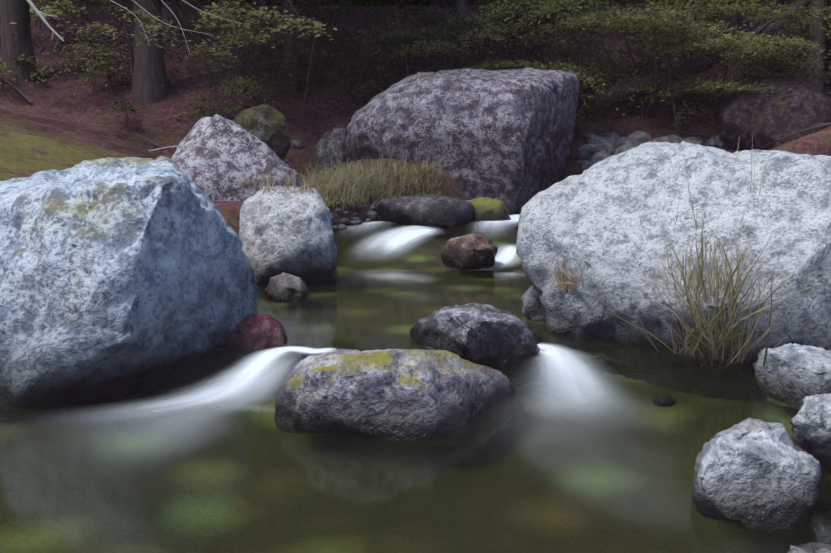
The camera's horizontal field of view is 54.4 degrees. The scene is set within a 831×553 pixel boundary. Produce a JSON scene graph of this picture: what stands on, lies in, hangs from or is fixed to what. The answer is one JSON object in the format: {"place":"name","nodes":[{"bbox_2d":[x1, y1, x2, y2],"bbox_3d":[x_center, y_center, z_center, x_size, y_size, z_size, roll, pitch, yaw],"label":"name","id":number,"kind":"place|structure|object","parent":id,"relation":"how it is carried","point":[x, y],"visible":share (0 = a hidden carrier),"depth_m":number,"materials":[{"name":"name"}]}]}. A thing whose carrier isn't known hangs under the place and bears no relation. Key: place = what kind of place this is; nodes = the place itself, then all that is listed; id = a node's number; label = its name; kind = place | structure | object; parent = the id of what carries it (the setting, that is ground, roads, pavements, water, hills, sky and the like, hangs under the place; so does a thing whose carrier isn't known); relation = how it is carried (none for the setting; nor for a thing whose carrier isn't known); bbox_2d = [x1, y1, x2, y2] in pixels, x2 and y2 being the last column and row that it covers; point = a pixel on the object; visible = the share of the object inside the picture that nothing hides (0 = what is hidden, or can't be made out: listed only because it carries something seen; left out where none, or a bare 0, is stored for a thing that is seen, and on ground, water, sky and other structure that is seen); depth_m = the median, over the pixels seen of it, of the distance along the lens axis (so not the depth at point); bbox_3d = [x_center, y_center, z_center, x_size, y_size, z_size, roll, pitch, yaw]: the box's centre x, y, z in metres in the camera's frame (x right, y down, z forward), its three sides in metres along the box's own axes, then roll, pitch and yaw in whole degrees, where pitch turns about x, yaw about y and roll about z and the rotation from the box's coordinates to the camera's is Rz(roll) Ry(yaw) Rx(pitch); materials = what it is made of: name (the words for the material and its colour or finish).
{"place":"outdoors","nodes":[
{"label":"outdoors","id":0,"kind":"place"},
{"bbox_2d":[0,222,830,552],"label":"water","id":1,"kind":"structure","parent":0,"point":[254,508],"depth_m":2.21,"materials":[{"name":"green liquid"}]},
{"bbox_2d":[1,411,247,512],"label":"foam","id":2,"kind":"object","parent":1,"relation":"on","point":[148,441],"depth_m":2.31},
{"bbox_2d":[0,348,313,487],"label":"foam","id":3,"kind":"object","parent":1,"relation":"on","point":[267,376],"depth_m":2.75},
{"bbox_2d":[6,346,335,441],"bbox_3d":[-0.819,0.373,2.677,1.310,0.100,0.458,-4,9,-29],"label":"foam","id":4,"kind":"object","parent":1,"relation":"on","point":[225,383],"depth_m":2.83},
{"bbox_2d":[265,272,308,300],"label":"rock","id":5,"kind":"object","parent":1,"relation":"in","point":[286,287],"depth_m":4.17,"materials":[{"name":"grey stone"}]},
{"bbox_2d":[338,221,390,240],"bbox_3d":[-0.282,-0.410,6.846,0.656,0.154,2.207,2,8,16],"label":"foam","id":6,"kind":"object","parent":1,"relation":"on","point":[374,222],"depth_m":6.41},
{"bbox_2d":[350,225,440,263],"bbox_3d":[-0.165,-0.246,5.913,0.614,0.213,1.257,4,9,27],"label":"foam","id":7,"kind":"object","parent":1,"relation":"on","point":[406,235],"depth_m":6.02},
{"bbox_2d":[441,233,497,271],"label":"rock","id":8,"kind":"object","parent":1,"relation":"in","point":[453,257],"depth_m":5.25,"materials":[{"name":"brown stone"}]},
{"bbox_2d":[455,244,520,270],"bbox_3d":[0.487,-0.137,5.466,1.058,0.112,0.528,-8,11,-44],"label":"foam","id":9,"kind":"object","parent":1,"relation":"on","point":[503,258],"depth_m":5.62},
{"bbox_2d":[466,197,510,222],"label":"rock","id":10,"kind":"object","parent":1,"relation":"in","point":[499,210],"depth_m":6.59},
{"bbox_2d":[469,214,519,238],"bbox_3d":[0.765,-0.401,6.760,0.517,0.157,2.100,3,9,20],"label":"foam","id":11,"kind":"object","parent":1,"relation":"on","point":[514,217],"depth_m":6.42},
{"bbox_2d":[521,285,544,319],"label":"rock","id":12,"kind":"object","parent":1,"relation":"in","point":[530,298],"depth_m":3.67,"materials":[{"name":"grey stone"}]},
{"bbox_2d":[420,359,674,496],"bbox_3d":[0.317,0.407,2.403,0.688,0.095,1.095,0,8,1],"label":"foam","id":13,"kind":"object","parent":1,"relation":"on","point":[548,420],"depth_m":2.52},
{"bbox_2d":[520,351,705,461],"bbox_3d":[0.565,0.384,2.567,0.600,0.100,0.867,-1,8,-9],"label":"foam","id":14,"kind":"object","parent":1,"relation":"on","point":[572,392],"depth_m":2.76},
{"bbox_2d":[533,342,693,424],"bbox_3d":[0.592,0.358,2.779,0.405,0.100,0.819,-7,10,-39],"label":"foam","id":15,"kind":"object","parent":1,"relation":"on","point":[553,350],"depth_m":2.88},
{"bbox_2d":[653,395,676,406],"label":"rock","id":16,"kind":"object","parent":1,"relation":"in","point":[663,401],"depth_m":2.68,"materials":[{"name":"grey stone"}]},
{"bbox_2d":[691,417,821,526],"bbox_3d":[0.868,0.575,2.080,0.322,0.475,0.652,4,9,28],"label":"rock","id":17,"kind":"object","parent":1,"relation":"in","point":[776,497],"depth_m":1.82,"materials":[{"name":"grey stone"}]},
{"bbox_2d":[787,542,830,552],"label":"rock","id":18,"kind":"object","parent":1,"relation":"in","point":[813,547],"depth_m":1.55,"materials":[{"name":"grey stone"}]},
{"bbox_2d":[0,0,830,234],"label":"ground","id":19,"kind":"structure","parent":0,"point":[90,136],"depth_m":9.55,"materials":[{"name":"brown soil"}]},
{"bbox_2d":[0,0,38,81],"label":"trunk","id":20,"kind":"object","parent":19,"relation":"on","point":[14,11],"visible":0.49,"depth_m":9.63,"materials":[{"name":"brown plant"}]},
{"bbox_2d":[0,156,257,407],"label":"boulder","id":21,"kind":"object","parent":19,"relation":"on","point":[30,307],"depth_m":2.82,"materials":[{"name":"grey stone"}]},
{"bbox_2d":[131,0,168,103],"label":"trunk","id":22,"kind":"object","parent":19,"relation":"on","point":[153,53],"depth_m":9.49,"materials":[{"name":"brown plant"}]},
{"bbox_2d":[162,0,180,35],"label":"trunk","id":23,"kind":"object","parent":19,"relation":"on","point":[167,18],"visible":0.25,"depth_m":11.06,"materials":[{"name":"brown plant"}]},
{"bbox_2d":[11,0,336,70],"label":"foliage","id":24,"kind":"object","parent":19,"relation":"on","point":[159,27],"visible":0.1,"depth_m":7.12,"materials":[{"name":"green plant"}]},
{"bbox_2d":[26,0,63,41],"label":"dead branch","id":25,"kind":"object","parent":24,"relation":"attached to","point":[32,5],"visible":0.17,"depth_m":4.63,"materials":[{"name":"grey wood"}]},
{"bbox_2d":[110,0,241,51],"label":"bare twigs","id":26,"kind":"object","parent":24,"relation":"attached to","point":[174,15],"visible":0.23,"depth_m":6.22,"materials":[{"name":"wood"}]},
{"bbox_2d":[149,145,242,173],"bbox_3d":[-1.469,-0.707,5.534,0.710,0.380,0.037,1,8,5],"label":"fallen branch","id":27,"kind":"object","parent":19,"relation":"on","point":[198,146],"depth_m":5.52,"materials":[{"name":"wood"}]},
{"bbox_2d":[171,114,303,200],"bbox_3d":[-1.348,-0.483,5.934,1.216,1.433,1.005,0,8,1],"label":"boulder","id":28,"kind":"object","parent":19,"relation":"on","point":[208,170],"depth_m":5.58,"materials":[{"name":"grey stone"}]},
{"bbox_2d":[224,313,287,347],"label":"rock","id":29,"kind":"object","parent":19,"relation":"on","point":[265,330],"depth_m":3.15,"materials":[{"name":"red stone"}]},
{"bbox_2d":[233,103,290,160],"bbox_3d":[-1.470,-1.307,7.642,0.593,0.657,0.626,0,8,1],"label":"rock","id":30,"kind":"object","parent":19,"relation":"on","point":[268,124],"depth_m":7.41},
{"bbox_2d":[239,186,337,285],"bbox_3d":[-0.791,-0.145,4.915,0.663,0.809,0.658,0,8,1],"label":"boulder","id":31,"kind":"object","parent":19,"relation":"on","point":[274,242],"depth_m":4.69,"materials":[{"name":"grey stone"}]},
{"bbox_2d":[242,169,316,193],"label":"rock grass","id":32,"kind":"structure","parent":31,"relation":"on","point":[279,185],"depth_m":4.86,"materials":[{"name":"plant"}]},
{"bbox_2d":[282,0,298,95],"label":"trunk","id":33,"kind":"object","parent":19,"relation":"on","point":[293,38],"depth_m":9.78,"materials":[{"name":"brown plant"}]},
{"bbox_2d":[314,127,347,168],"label":"rock","id":34,"kind":"object","parent":19,"relation":"on","point":[327,146],"depth_m":8.14,"materials":[{"name":"grey stone"}]},
{"bbox_2d":[326,202,379,230],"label":"pebbles","id":35,"kind":"object","parent":19,"relation":"on","point":[371,214],"depth_m":6.35,"materials":[{"name":"grey stone"}]},
{"bbox_2d":[240,0,481,118],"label":"cedar boughs","id":36,"kind":"object","parent":19,"relation":"on","point":[337,41],"depth_m":10.03,"materials":[{"name":"green plant"}]},
{"bbox_2d":[300,152,444,208],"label":"grass","id":37,"kind":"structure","parent":19,"relation":"on","point":[351,189],"depth_m":6.63,"materials":[{"name":"green plant"}]},
{"bbox_2d":[274,349,517,439],"bbox_3d":[-0.050,0.452,2.620,0.843,0.499,0.521,0,8,1],"label":"rock","id":38,"kind":"object","parent":19,"relation":"on","point":[306,405],"depth_m":2.41,"materials":[{"name":"grey stone"}]},
{"bbox_2d":[0,0,830,136],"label":"understorey shrubs","id":39,"kind":"object","parent":19,"relation":"on","point":[123,102],"visible":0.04,"depth_m":9.67,"materials":[{"name":"green plant"}]},
{"bbox_2d":[0,0,830,149],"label":"sticks and roots","id":40,"kind":"object","parent":19,"relation":"on","point":[239,66],"visible":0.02,"depth_m":10.02,"materials":[{"name":"brown wood"}]},
{"bbox_2d":[12,0,830,141],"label":"dark saplings","id":41,"kind":"object","parent":19,"relation":"on","point":[348,5],"visible":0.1,"depth_m":9.42,"materials":[{"name":"green plant"}]},
{"bbox_2d":[374,194,474,227],"bbox_3d":[0.096,-0.465,6.613,0.864,0.417,0.636,0,8,1],"label":"rock","id":42,"kind":"object","parent":19,"relation":"on","point":[449,212],"depth_m":6.38,"materials":[{"name":"grey stone"}]},
{"bbox_2d":[23,0,830,136],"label":"pale saplings","id":43,"kind":"object","parent":19,"relation":"on","point":[533,14],"visible":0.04,"depth_m":9.35,"materials":[{"name":"green plant"}]},
{"bbox_2d":[66,18,789,157],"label":"slope stones","id":44,"kind":"object","parent":19,"relation":"on","point":[297,144],"depth_m":9.11,"materials":[{"name":"grey stone"}]},
{"bbox_2d":[452,0,469,63],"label":"trunk","id":45,"kind":"object","parent":19,"relation":"on","point":[461,4],"visible":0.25,"depth_m":10.56,"materials":[{"name":"brown plant"}]},
{"bbox_2d":[344,67,578,214],"bbox_3d":[0.486,-1.153,8.209,2.487,2.048,1.975,0,8,1],"label":"boulder","id":46,"kind":"object","parent":19,"relation":"on","point":[458,134],"depth_m":7.36,"materials":[{"name":"grey stone"}]},
{"bbox_2d":[409,303,541,366],"bbox_3d":[0.257,0.337,3.249,0.563,0.494,0.830,0,8,1],"label":"rock","id":47,"kind":"object","parent":19,"relation":"on","point":[488,326],"depth_m":2.91,"materials":[{"name":"grey stone"}]},
{"bbox_2d":[338,0,830,116],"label":"foliage","id":48,"kind":"object","parent":19,"relation":"on","point":[623,90],"depth_m":9.20,"materials":[{"name":"green plant"}]},
{"bbox_2d":[575,131,725,169],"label":"bank stones","id":49,"kind":"object","parent":19,"relation":"on","point":[604,148],"depth_m":9.09,"materials":[{"name":"grey stone"}]},
{"bbox_2d":[516,141,830,365],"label":"boulder","id":50,"kind":"object","parent":19,"relation":"on","point":[539,226],"depth_m":3.18,"materials":[{"name":"grey stone"}]},
{"bbox_2d":[541,251,585,293],"bbox_3d":[0.611,-0.015,3.307,0.214,0.195,0.219,5,9,30],"label":"tuft","id":51,"kind":"object","parent":50,"relation":"on","point":[566,281],"depth_m":3.32,"materials":[{"name":"beige plant"}]},
{"bbox_2d":[599,202,828,373],"bbox_3d":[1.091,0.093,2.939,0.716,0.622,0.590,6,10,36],"label":"grass clump","id":52,"kind":"object","parent":50,"relation":"on","point":[741,353],"depth_m":2.88,"materials":[{"name":"beige plant"}]},
{"bbox_2d":[675,136,782,228],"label":"stems","id":53,"kind":"object","parent":50,"relation":"on","point":[728,187],"depth_m":3.16,"materials":[{"name":"beige plant"}]},
{"bbox_2d":[757,0,767,23],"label":"trunk","id":54,"kind":"object","parent":19,"relation":"on","point":[761,22],"depth_m":12.04,"materials":[{"name":"brown plant"}]},
{"bbox_2d":[715,77,830,150],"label":"rock","id":55,"kind":"object","parent":19,"relation":"on","point":[813,105],"depth_m":8.77,"materials":[{"name":"stone"}]},
{"bbox_2d":[753,343,830,405],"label":"rock","id":56,"kind":"object","parent":19,"relation":"on","point":[811,374],"depth_m":2.73,"materials":[{"name":"grey stone"}]},
{"bbox_2d":[789,0,801,57],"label":"trunk","id":57,"kind":"object","parent":19,"relation":"on","point":[800,35],"depth_m":10.93,"materials":[{"name":"brown plant"}]},
{"bbox_2d":[764,0,830,73],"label":"sapling","id":58,"kind":"object","parent":19,"relation":"on","point":[826,58],"visible":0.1,"depth_m":9.91,"materials":[{"name":"green plant"}]},
{"bbox_2d":[789,393,830,471],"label":"rock","id":59,"kind":"object","parent":19,"relation":"on","point":[809,417],"depth_m":2.11,"materials":[{"name":"grey stone"}]},
{"bbox_2d":[805,0,826,89],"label":"trunk","id":60,"kind":"object","parent":19,"relation":"on","point":[816,31],"visible":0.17,"depth_m":9.67,"materials":[{"name":"brown plant"}]}
]}

